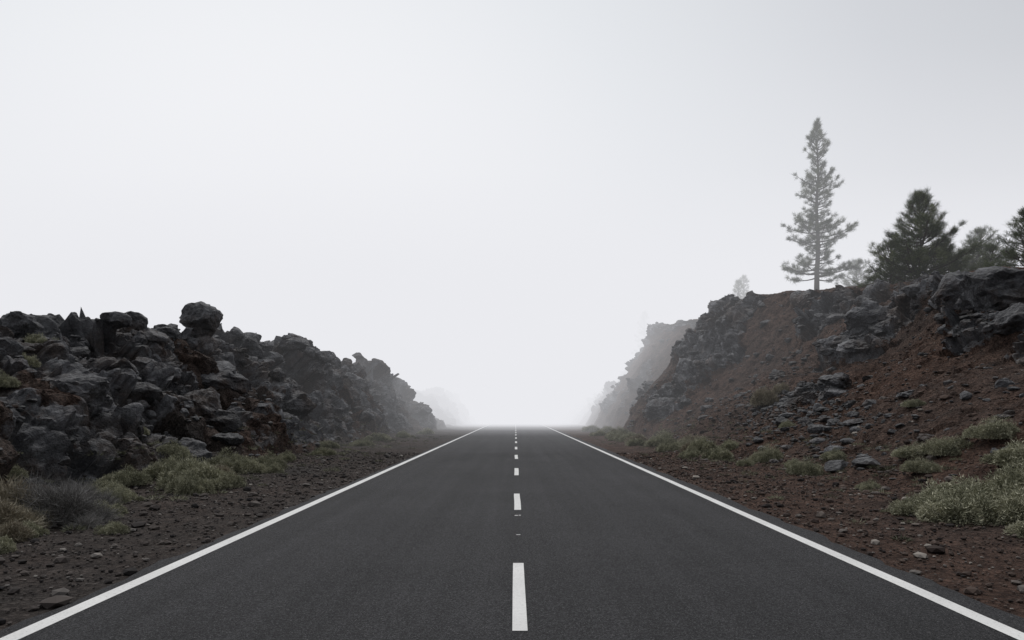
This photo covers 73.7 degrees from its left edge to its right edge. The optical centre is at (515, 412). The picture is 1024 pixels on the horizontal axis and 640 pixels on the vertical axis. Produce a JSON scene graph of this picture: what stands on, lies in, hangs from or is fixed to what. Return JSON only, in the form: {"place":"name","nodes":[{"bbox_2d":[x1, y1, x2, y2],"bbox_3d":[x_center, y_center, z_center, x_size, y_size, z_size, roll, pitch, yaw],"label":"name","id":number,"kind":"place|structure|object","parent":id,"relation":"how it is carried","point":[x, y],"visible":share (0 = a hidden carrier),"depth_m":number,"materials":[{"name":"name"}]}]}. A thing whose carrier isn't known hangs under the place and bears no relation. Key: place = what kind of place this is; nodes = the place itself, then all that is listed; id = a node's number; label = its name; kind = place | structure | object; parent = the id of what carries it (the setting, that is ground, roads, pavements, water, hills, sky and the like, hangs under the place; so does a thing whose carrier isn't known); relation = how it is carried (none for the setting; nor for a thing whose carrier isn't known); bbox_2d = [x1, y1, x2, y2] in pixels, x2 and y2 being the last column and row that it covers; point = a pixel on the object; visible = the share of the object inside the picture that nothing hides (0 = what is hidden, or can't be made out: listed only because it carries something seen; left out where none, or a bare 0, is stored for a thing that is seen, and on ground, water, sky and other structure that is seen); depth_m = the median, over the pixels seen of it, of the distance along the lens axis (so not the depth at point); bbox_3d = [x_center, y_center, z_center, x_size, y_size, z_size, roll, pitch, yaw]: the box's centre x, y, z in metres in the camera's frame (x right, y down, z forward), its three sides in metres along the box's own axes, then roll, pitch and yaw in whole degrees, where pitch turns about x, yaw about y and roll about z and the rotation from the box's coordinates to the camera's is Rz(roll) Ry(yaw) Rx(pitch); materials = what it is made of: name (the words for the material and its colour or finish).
{"place":"outdoors","nodes":[
{"label":"outdoors","id":0,"kind":"place"},
{"bbox_2d":[0,308,488,629],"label":"lava rock ridge","id":1,"kind":"structure","parent":0,"point":[43,432],"depth_m":16.04,"materials":[{"name":"stone"}]},
{"bbox_2d":[0,534,16,554],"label":"green shrub","id":2,"kind":"object","parent":1,"relation":"on","point":[8,544],"visible":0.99,"depth_m":7.25,"materials":[{"name":"plant"}]},
{"bbox_2d":[0,368,21,387],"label":"green shrub","id":3,"kind":"object","parent":1,"relation":"on","point":[5,381],"visible":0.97,"depth_m":13.44,"materials":[{"name":"plant"}]},
{"bbox_2d":[6,464,28,479],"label":"green shrub","id":4,"kind":"object","parent":1,"relation":"on","point":[16,470],"visible":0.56,"depth_m":12.04,"materials":[{"name":"plant"}]},
{"bbox_2d":[0,518,35,542],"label":"dry shrub","id":5,"kind":"object","parent":1,"relation":"on","point":[14,531],"visible":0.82,"depth_m":7.85,"materials":[{"name":"plant"}]},
{"bbox_2d":[0,471,39,504],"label":"dry shrub","id":6,"kind":"object","parent":1,"relation":"on","point":[5,489],"visible":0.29,"depth_m":9.05,"materials":[{"name":"plant"}]},
{"bbox_2d":[0,497,58,529],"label":"dry shrub","id":7,"kind":"object","parent":1,"relation":"on","point":[8,510],"visible":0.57,"depth_m":8.43,"materials":[{"name":"plant"}]},
{"bbox_2d":[23,352,40,367],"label":"green shrub","id":8,"kind":"object","parent":1,"relation":"on","point":[35,363],"visible":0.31,"depth_m":15.06,"materials":[{"name":"plant"}]},
{"bbox_2d":[21,519,49,537],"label":"green shrub","id":9,"kind":"object","parent":1,"relation":"on","point":[39,530],"visible":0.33,"depth_m":8.26,"materials":[{"name":"plant"}]},
{"bbox_2d":[24,332,56,343],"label":"green shrub","id":10,"kind":"object","parent":1,"relation":"on","point":[31,338],"visible":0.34,"depth_m":15.72,"materials":[{"name":"plant"}]},
{"bbox_2d":[0,464,117,528],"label":"grey shrub","id":11,"kind":"object","parent":1,"relation":"on","point":[46,499],"visible":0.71,"depth_m":9.05,"materials":[{"name":"plant"}]},
{"bbox_2d":[49,494,126,529],"bbox_3d":[-5.878,1.380,9.180,1.163,0.642,1.194,0,0,1],"label":"grey shrub","id":12,"kind":"object","parent":1,"relation":"on","point":[107,516],"visible":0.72,"depth_m":9.16,"materials":[{"name":"plant"}]},
{"bbox_2d":[49,474,127,505],"bbox_3d":[-6.712,1.263,10.463,1.446,0.775,0.983,0,0,9],"label":"grey shrub","id":13,"kind":"object","parent":1,"relation":"on","point":[109,496],"visible":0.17,"depth_m":10.50,"materials":[{"name":"plant"}]},
{"bbox_2d":[82,478,124,493],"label":"green shrub","id":14,"kind":"object","parent":1,"relation":"on","point":[103,484],"visible":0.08,"depth_m":12.18,"materials":[{"name":"plant"}]},
{"bbox_2d":[93,520,130,534],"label":"green shrub","id":15,"kind":"object","parent":1,"relation":"on","point":[110,527],"visible":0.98,"depth_m":8.52,"materials":[{"name":"plant"}]},
{"bbox_2d":[94,499,129,514],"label":"green shrub","id":16,"kind":"object","parent":1,"relation":"on","point":[124,511],"visible":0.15,"depth_m":9.91,"materials":[{"name":"plant"}]},
{"bbox_2d":[92,480,133,494],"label":"green shrub","id":17,"kind":"object","parent":1,"relation":"on","point":[109,485],"visible":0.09,"depth_m":11.53,"materials":[{"name":"plant"}]},
{"bbox_2d":[98,465,153,486],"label":"green shrub","id":18,"kind":"object","parent":1,"relation":"on","point":[135,477],"visible":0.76,"depth_m":13.16,"materials":[{"name":"plant"}]},
{"bbox_2d":[107,485,145,503],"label":"green shrub","id":19,"kind":"object","parent":1,"relation":"on","point":[129,498],"visible":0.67,"depth_m":10.91,"materials":[{"name":"plant"}]},
{"bbox_2d":[143,426,149,434],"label":"green shrub","id":20,"kind":"object","parent":1,"relation":"on","point":[146,431],"visible":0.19,"depth_m":16.54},
{"bbox_2d":[153,439,190,456],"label":"green shrub","id":21,"kind":"object","parent":1,"relation":"on","point":[162,448],"visible":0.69,"depth_m":15.45,"materials":[{"name":"plant"}]},
{"bbox_2d":[140,446,209,480],"bbox_3d":[-7.104,1.081,14.392,1.435,0.801,1.264,0,0,-3],"label":"green shrub","id":22,"kind":"object","parent":1,"relation":"on","point":[154,470],"visible":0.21,"depth_m":14.13,"materials":[{"name":"plant"}]},
{"bbox_2d":[153,454,227,489],"bbox_3d":[-6.435,1.164,13.574,1.600,0.772,1.412,0,0,-17],"label":"green shrub","id":23,"kind":"object","parent":1,"relation":"on","point":[203,470],"visible":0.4,"depth_m":13.36,"materials":[{"name":"plant"}]},
{"bbox_2d":[165,467,216,495],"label":"green shrub","id":24,"kind":"object","parent":1,"relation":"on","point":[188,484],"visible":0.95,"depth_m":12.54,"materials":[{"name":"plant"}]},
{"bbox_2d":[0,313,410,490],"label":"lava rubble","id":25,"kind":"object","parent":1,"relation":"on","point":[65,461],"visible":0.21,"depth_m":18.85,"materials":[{"name":"stone"}]},
{"bbox_2d":[0,423,419,624],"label":"roadside gravel","id":26,"kind":"structure","parent":1,"relation":"on","point":[59,597],"depth_m":9.96,"materials":[{"name":"gravel"}]},
{"bbox_2d":[74,311,365,370],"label":"crest boulders","id":27,"kind":"object","parent":1,"relation":"on","point":[116,320],"visible":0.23,"depth_m":20.62,"materials":[{"name":"stone"}]},
{"bbox_2d":[202,469,246,489],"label":"green shrub","id":28,"kind":"object","parent":1,"relation":"on","point":[230,480],"visible":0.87,"depth_m":13.34,"materials":[{"name":"plant"}]},
{"bbox_2d":[212,463,236,474],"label":"dry shrub","id":29,"kind":"object","parent":1,"relation":"on","point":[224,468],"visible":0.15,"depth_m":15.22,"materials":[{"name":"plant"}]},
{"bbox_2d":[14,315,437,485],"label":"lava boulders","id":30,"kind":"object","parent":1,"relation":"on","point":[224,423],"visible":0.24,"depth_m":23.06,"materials":[{"name":"stone"}]},
{"bbox_2d":[205,446,261,473],"bbox_3d":[-7.032,1.160,16.820,1.417,0.751,1.295,0,0,9],"label":"green shrub","id":31,"kind":"object","parent":1,"relation":"on","point":[244,465],"visible":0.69,"depth_m":16.67,"materials":[{"name":"plant"}]},
{"bbox_2d":[253,457,284,473],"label":"green shrub","id":32,"kind":"object","parent":1,"relation":"on","point":[273,467],"visible":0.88,"depth_m":17.01,"materials":[{"name":"plant"}]},
{"bbox_2d":[250,450,288,469],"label":"green shrub","id":33,"kind":"object","parent":1,"relation":"on","point":[262,459],"visible":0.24,"depth_m":17.90,"materials":[{"name":"plant"}]},
{"bbox_2d":[275,449,296,460],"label":"green shrub","id":34,"kind":"object","parent":1,"relation":"on","point":[290,456],"visible":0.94,"depth_m":20.39,"materials":[{"name":"plant"}]},
{"bbox_2d":[311,446,336,455],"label":"green shrub","id":35,"kind":"object","parent":1,"relation":"on","point":[322,450],"visible":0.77,"depth_m":23.89,"materials":[{"name":"plant"}]},
{"bbox_2d":[319,441,339,448],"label":"green shrub","id":36,"kind":"object","parent":1,"relation":"on","point":[324,444],"visible":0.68,"depth_m":26.90,"materials":[{"name":"plant"}]},
{"bbox_2d":[347,437,375,445],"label":"green shrub","id":37,"kind":"object","parent":1,"relation":"on","point":[365,442],"visible":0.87,"depth_m":30.81,"materials":[{"name":"plant"}]},
{"bbox_2d":[364,433,391,440],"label":"green shrub","id":38,"kind":"object","parent":1,"relation":"on","point":[380,437],"visible":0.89,"depth_m":35.73,"materials":[{"name":"plant"}]},
{"bbox_2d":[396,430,414,437],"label":"green shrub","id":39,"kind":"object","parent":1,"relation":"on","point":[403,433],"visible":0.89,"depth_m":40.65,"materials":[{"name":"plant"}]},
{"bbox_2d":[416,428,434,434],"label":"green shrub","id":40,"kind":"object","parent":1,"relation":"on","point":[426,431],"visible":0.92,"depth_m":47.64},
{"bbox_2d":[0,424,1023,639],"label":"asphalt road","id":41,"kind":"structure","parent":0,"point":[431,545],"depth_m":6.42,"materials":[{"name":"asphalt"}]},
{"bbox_2d":[0,424,490,639],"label":"edge line marking","id":42,"kind":"object","parent":41,"relation":"on","point":[39,625],"visible":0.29,"depth_m":6.36,"materials":[{"name":"paint"}]},
{"bbox_2d":[512,425,527,630],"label":"line marking","id":43,"kind":"object","parent":41,"relation":"on","point":[519,619],"visible":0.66,"depth_m":5.66,"materials":[{"name":"paint"}]},
{"bbox_2d":[540,424,1023,639],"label":"edge line marking","id":44,"kind":"object","parent":41,"relation":"on","point":[996,625],"visible":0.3,"depth_m":6.44,"materials":[{"name":"paint"}]},
{"bbox_2d":[0,0,1023,415],"label":"sky","id":45,"kind":"structure","parent":0,"point":[486,202],"materials":[{"name":"white"}]},
{"bbox_2d":[473,416,560,423],"bbox_3d":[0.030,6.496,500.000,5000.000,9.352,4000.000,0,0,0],"label":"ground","id":46,"kind":"structure","parent":0,"point":[518,419],"depth_m":822.87,"materials":[{"name":"white"}]},
{"bbox_2d":[543,266,1023,617],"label":"hillside","id":47,"kind":"structure","parent":0,"point":[652,362],"depth_m":21.22,"materials":[{"name":"soil"}]},
{"bbox_2d":[4,411,965,541],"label":"grass tufts","id":48,"kind":"object","parent":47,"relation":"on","point":[685,457],"visible":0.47,"depth_m":16.15,"materials":[{"name":"plant"}]},
{"bbox_2d":[0,266,1023,461],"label":"boulders","id":49,"kind":"object","parent":47,"relation":"on","point":[995,288],"visible":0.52,"depth_m":22.80,"materials":[{"name":"stone"}]},
{"bbox_2d":[582,424,597,431],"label":"green shrub","id":50,"kind":"object","parent":47,"relation":"on","point":[589,428],"visible":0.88,"depth_m":55.54,"materials":[{"name":"plant"}]},
{"bbox_2d":[589,430,605,435],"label":"green shrub","id":51,"kind":"object","parent":47,"relation":"on","point":[599,433],"visible":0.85,"depth_m":44.64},
{"bbox_2d":[594,426,613,432],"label":"green shrub","id":52,"kind":"object","parent":47,"relation":"on","point":[606,429],"visible":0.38,"depth_m":48.61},
{"bbox_2d":[607,432,621,440],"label":"green shrub","id":53,"kind":"object","parent":47,"relation":"on","point":[615,437],"visible":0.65,"depth_m":36.94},
{"bbox_2d":[604,430,627,438],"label":"green shrub","id":54,"kind":"object","parent":47,"relation":"on","point":[608,435],"visible":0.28,"depth_m":39.78,"materials":[{"name":"plant"}]},
{"bbox_2d":[609,426,631,433],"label":"green shrub","id":55,"kind":"object","parent":47,"relation":"on","point":[620,429],"visible":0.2,"depth_m":43.66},
{"bbox_2d":[619,432,646,440],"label":"green shrub","id":56,"kind":"object","parent":47,"relation":"on","point":[623,436],"visible":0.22,"depth_m":35.84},
{"bbox_2d":[625,437,646,445],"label":"green shrub","id":57,"kind":"object","parent":47,"relation":"on","point":[634,442],"visible":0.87,"depth_m":30.77,"materials":[{"name":"plant"}]},
{"bbox_2d":[623,433,648,442],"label":"dry shrub","id":58,"kind":"object","parent":47,"relation":"on","point":[638,436],"visible":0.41,"depth_m":33.35,"materials":[{"name":"plant"}]},
{"bbox_2d":[631,310,649,353],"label":"pine tree","id":59,"kind":"object","parent":47,"relation":"on","point":[644,318],"visible":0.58,"depth_m":89.91,"materials":[{"name":"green plant"}]},
{"bbox_2d":[648,428,673,440],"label":"green shrub","id":60,"kind":"object","parent":47,"relation":"on","point":[665,434],"visible":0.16,"depth_m":32.25,"materials":[{"name":"plant"}]},
{"bbox_2d":[644,433,678,446],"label":"green shrub","id":61,"kind":"object","parent":47,"relation":"on","point":[652,442],"visible":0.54,"depth_m":29.32,"materials":[{"name":"plant"}]},
{"bbox_2d":[654,437,683,451],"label":"green shrub","id":62,"kind":"object","parent":47,"relation":"on","point":[661,447],"visible":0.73,"depth_m":26.32,"materials":[{"name":"plant"}]},
{"bbox_2d":[674,437,692,444],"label":"green shrub","id":63,"kind":"object","parent":47,"relation":"on","point":[683,442],"visible":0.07,"depth_m":27.27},
{"bbox_2d":[679,440,691,450],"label":"dry shrub","id":64,"kind":"object","parent":47,"relation":"on","point":[684,447],"visible":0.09,"depth_m":24.85,"materials":[{"name":"plant"}]},
{"bbox_2d":[678,447,701,457],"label":"green shrub","id":65,"kind":"object","parent":47,"relation":"on","point":[694,452],"visible":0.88,"depth_m":22.84,"materials":[{"name":"plant"}]},
{"bbox_2d":[682,433,703,441],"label":"dry shrub","id":66,"kind":"object","parent":47,"relation":"on","point":[691,437],"visible":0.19,"depth_m":27.91,"materials":[{"name":"plant"}]},
{"bbox_2d":[687,435,717,452],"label":"green shrub","id":67,"kind":"object","parent":47,"relation":"on","point":[703,445],"visible":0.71,"depth_m":23.78,"materials":[{"name":"plant"}]},
{"bbox_2d":[701,446,734,460],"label":"green shrub","id":68,"kind":"object","parent":47,"relation":"on","point":[716,453],"visible":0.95,"depth_m":21.12,"materials":[{"name":"plant"}]},
{"bbox_2d":[717,438,738,449],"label":"green shrub","id":69,"kind":"object","parent":47,"relation":"on","point":[729,444],"visible":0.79,"depth_m":22.72,"materials":[{"name":"plant"}]},
{"bbox_2d":[729,279,745,298],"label":"pine tree","id":70,"kind":"object","parent":47,"relation":"on","point":[737,283],"visible":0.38,"depth_m":62.74,"materials":[{"name":"grey plant"}]},
{"bbox_2d":[733,275,748,296],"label":"pine tree","id":71,"kind":"object","parent":47,"relation":"on","point":[743,277],"visible":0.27,"depth_m":65.82,"materials":[{"name":"grey plant"}]},
{"bbox_2d":[735,457,754,466],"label":"green shrub","id":72,"kind":"object","parent":47,"relation":"on","point":[746,461],"visible":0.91,"depth_m":18.42,"materials":[{"name":"plant"}]},
{"bbox_2d":[749,385,779,407],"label":"dry shrub","id":73,"kind":"object","parent":47,"relation":"on","point":[761,397],"visible":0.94,"depth_m":26.85,"materials":[{"name":"plant"}]},
{"bbox_2d":[749,441,783,462],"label":"green shrub","id":74,"kind":"object","parent":47,"relation":"on","point":[766,455],"visible":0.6,"depth_m":18.90,"materials":[{"name":"plant"}]},
{"bbox_2d":[772,382,789,393],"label":"dry shrub","id":75,"kind":"object","parent":47,"relation":"on","point":[779,388],"visible":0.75,"depth_m":27.26,"materials":[{"name":"plant"}]},
{"bbox_2d":[778,419,795,427],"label":"green shrub","id":76,"kind":"object","parent":47,"relation":"on","point":[785,424],"visible":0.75,"depth_m":21.98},
{"bbox_2d":[784,458,801,467],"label":"green shrub","id":77,"kind":"object","parent":47,"relation":"on","point":[792,461],"visible":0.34,"depth_m":16.95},
{"bbox_2d":[786,455,823,475],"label":"green shrub","id":78,"kind":"object","parent":47,"relation":"on","point":[809,467],"visible":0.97,"depth_m":15.47,"materials":[{"name":"plant"}]},
{"bbox_2d":[603,279,1014,449],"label":"hillside boulders","id":79,"kind":"object","parent":47,"relation":"on","point":[911,290],"visible":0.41,"depth_m":27.83,"materials":[{"name":"stone"}]},
{"bbox_2d":[780,116,863,289],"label":"pine tree","id":80,"kind":"object","parent":47,"relation":"on","point":[814,222],"visible":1,"depth_m":47.67,"materials":[{"name":"green plant"}]},
{"bbox_2d":[625,270,1023,479],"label":"hillside rubble","id":81,"kind":"object","parent":47,"relation":"on","point":[862,460],"visible":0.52,"depth_m":22.27,"materials":[{"name":"stone"}]},
{"bbox_2d":[819,447,846,459],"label":"green shrub","id":82,"kind":"object","parent":47,"relation":"on","point":[837,453],"visible":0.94,"depth_m":16.37,"materials":[{"name":"plant"}]},
{"bbox_2d":[673,279,1023,490],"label":"scree","id":83,"kind":"structure","parent":47,"relation":"on","point":[933,457],"depth_m":19.74,"materials":[{"name":"stone"}]},
{"bbox_2d":[834,258,870,286],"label":"pine tree","id":84,"kind":"object","parent":47,"relation":"on","point":[855,274],"visible":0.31,"depth_m":51.75,"materials":[{"name":"grey plant"}]},
{"bbox_2d":[854,478,881,489],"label":"green shrub","id":85,"kind":"object","parent":47,"relation":"on","point":[867,485],"visible":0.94,"depth_m":12.54,"materials":[{"name":"plant"}]},
{"bbox_2d":[850,238,916,287],"bbox_3d":[18.325,-7.079,33.705,2.939,3.317,2.888,0,0,0],"label":"pine tree","id":86,"kind":"object","parent":47,"relation":"on","point":[885,251],"visible":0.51,"depth_m":33.36,"materials":[{"name":"green plant"}]},
{"bbox_2d":[890,440,925,457],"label":"green shrub","id":87,"kind":"object","parent":47,"relation":"on","point":[907,451],"visible":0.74,"depth_m":13.84,"materials":[{"name":"plant"}]},
{"bbox_2d":[887,492,934,517],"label":"green shrub","id":88,"kind":"object","parent":47,"relation":"on","point":[904,507],"visible":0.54,"depth_m":9.83,"materials":[{"name":"plant"}]},
{"bbox_2d":[900,398,925,406],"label":"green shrub","id":89,"kind":"object","parent":47,"relation":"on","point":[910,403],"visible":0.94,"depth_m":17.42,"materials":[{"name":"plant"}]},
{"bbox_2d":[899,456,942,472],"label":"green shrub","id":90,"kind":"object","parent":47,"relation":"on","point":[918,467],"visible":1,"depth_m":12.64,"materials":[{"name":"plant"}]},
{"bbox_2d":[867,187,997,283],"bbox_3d":[19.627,-8.181,33.261,5.796,5.445,5.524,0,0,0],"label":"pine tree","id":91,"kind":"object","parent":47,"relation":"on","point":[930,229],"visible":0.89,"depth_m":32.28,"materials":[{"name":"green plant"}]},
{"bbox_2d":[911,239,973,274],"bbox_3d":[21.235,-7.291,33.761,2.958,3.053,3.158,0,0,-41],"label":"pine tree","id":92,"kind":"object","parent":47,"relation":"on","point":[952,257],"visible":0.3,"depth_m":33.24,"materials":[{"name":"green plant"}]},
{"bbox_2d":[916,434,973,455],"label":"green shrub","id":93,"kind":"object","parent":47,"relation":"on","point":[940,447],"visible":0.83,"depth_m":13.24,"materials":[{"name":"plant"}]},
{"bbox_2d":[909,476,1010,526],"bbox_3d":[6.299,1.202,9.472,1.610,0.656,1.587,0,0,12],"label":"green shrub","id":94,"kind":"object","parent":47,"relation":"on","point":[950,507],"visible":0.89,"depth_m":9.20,"materials":[{"name":"plant"}]},
{"bbox_2d":[916,472,1010,498],"bbox_3d":[6.903,1.199,10.335,1.435,0.632,1.517,0,0,-6],"label":"green shrub","id":95,"kind":"object","parent":47,"relation":"on","point":[930,489],"visible":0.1,"depth_m":10.49,"materials":[{"name":"plant"}]},
{"bbox_2d":[950,235,1000,272],"bbox_3d":[25.516,-8.429,37.937,3.716,3.036,2.934,0,0,0],"label":"pine tree","id":96,"kind":"object","parent":47,"relation":"on","point":[971,242],"visible":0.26,"depth_m":37.76,"materials":[{"name":"green plant"}]},
{"bbox_2d":[955,224,1006,269],"bbox_3d":[27.226,-9.210,40.046,3.760,3.718,3.590,0,0,0],"label":"pine tree","id":97,"kind":"object","parent":47,"relation":"on","point":[979,232],"visible":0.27,"depth_m":39.66,"materials":[{"name":"green plant"}]},
{"bbox_2d":[959,413,1021,439],"bbox_3d":[9.075,0.263,12.934,1.087,0.519,0.966,0,0,9],"label":"green shrub","id":98,"kind":"object","parent":47,"relation":"on","point":[998,430],"visible":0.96,"depth_m":12.71,"materials":[{"name":"plant"}]},
{"bbox_2d":[960,478,1023,525],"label":"green shrub","id":99,"kind":"object","parent":47,"relation":"on","point":[1012,505],"visible":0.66,"depth_m":9.13,"materials":[{"name":"plant"}]},
{"bbox_2d":[967,241,1018,270],"bbox_3d":[23.177,-7.184,33.110,2.293,2.627,2.833,0,0,37],"label":"pine tree","id":100,"kind":"object","parent":47,"relation":"on","point":[990,248],"visible":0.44,"depth_m":32.82,"materials":[{"name":"green plant"}]},
{"bbox_2d":[978,438,1023,466],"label":"green shrub","id":101,"kind":"object","parent":47,"relation":"on","point":[996,457],"visible":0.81,"depth_m":11.05,"materials":[{"name":"plant"}]},
{"bbox_2d":[982,451,1023,493],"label":"green shrub","id":102,"kind":"object","parent":47,"relation":"on","point":[1000,478],"visible":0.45,"depth_m":10.07,"materials":[{"name":"plant"}]},
{"bbox_2d":[983,206,1023,267],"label":"pine tree","id":103,"kind":"object","parent":47,"relation":"on","point":[1012,254],"visible":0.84,"depth_m":29.09,"materials":[{"name":"green plant"}]},
{"bbox_2d":[1003,520,1023,539],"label":"green shrub","id":104,"kind":"object","parent":47,"relation":"on","point":[1018,527],"visible":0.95,"depth_m":8.09,"materials":[{"name":"plant"}]},
{"bbox_2d":[616,440,1023,612],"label":"roadside gravel","id":105,"kind":"structure","parent":0,"point":[932,547],"depth_m":10.97,"materials":[{"name":"gravel"}]}
]}

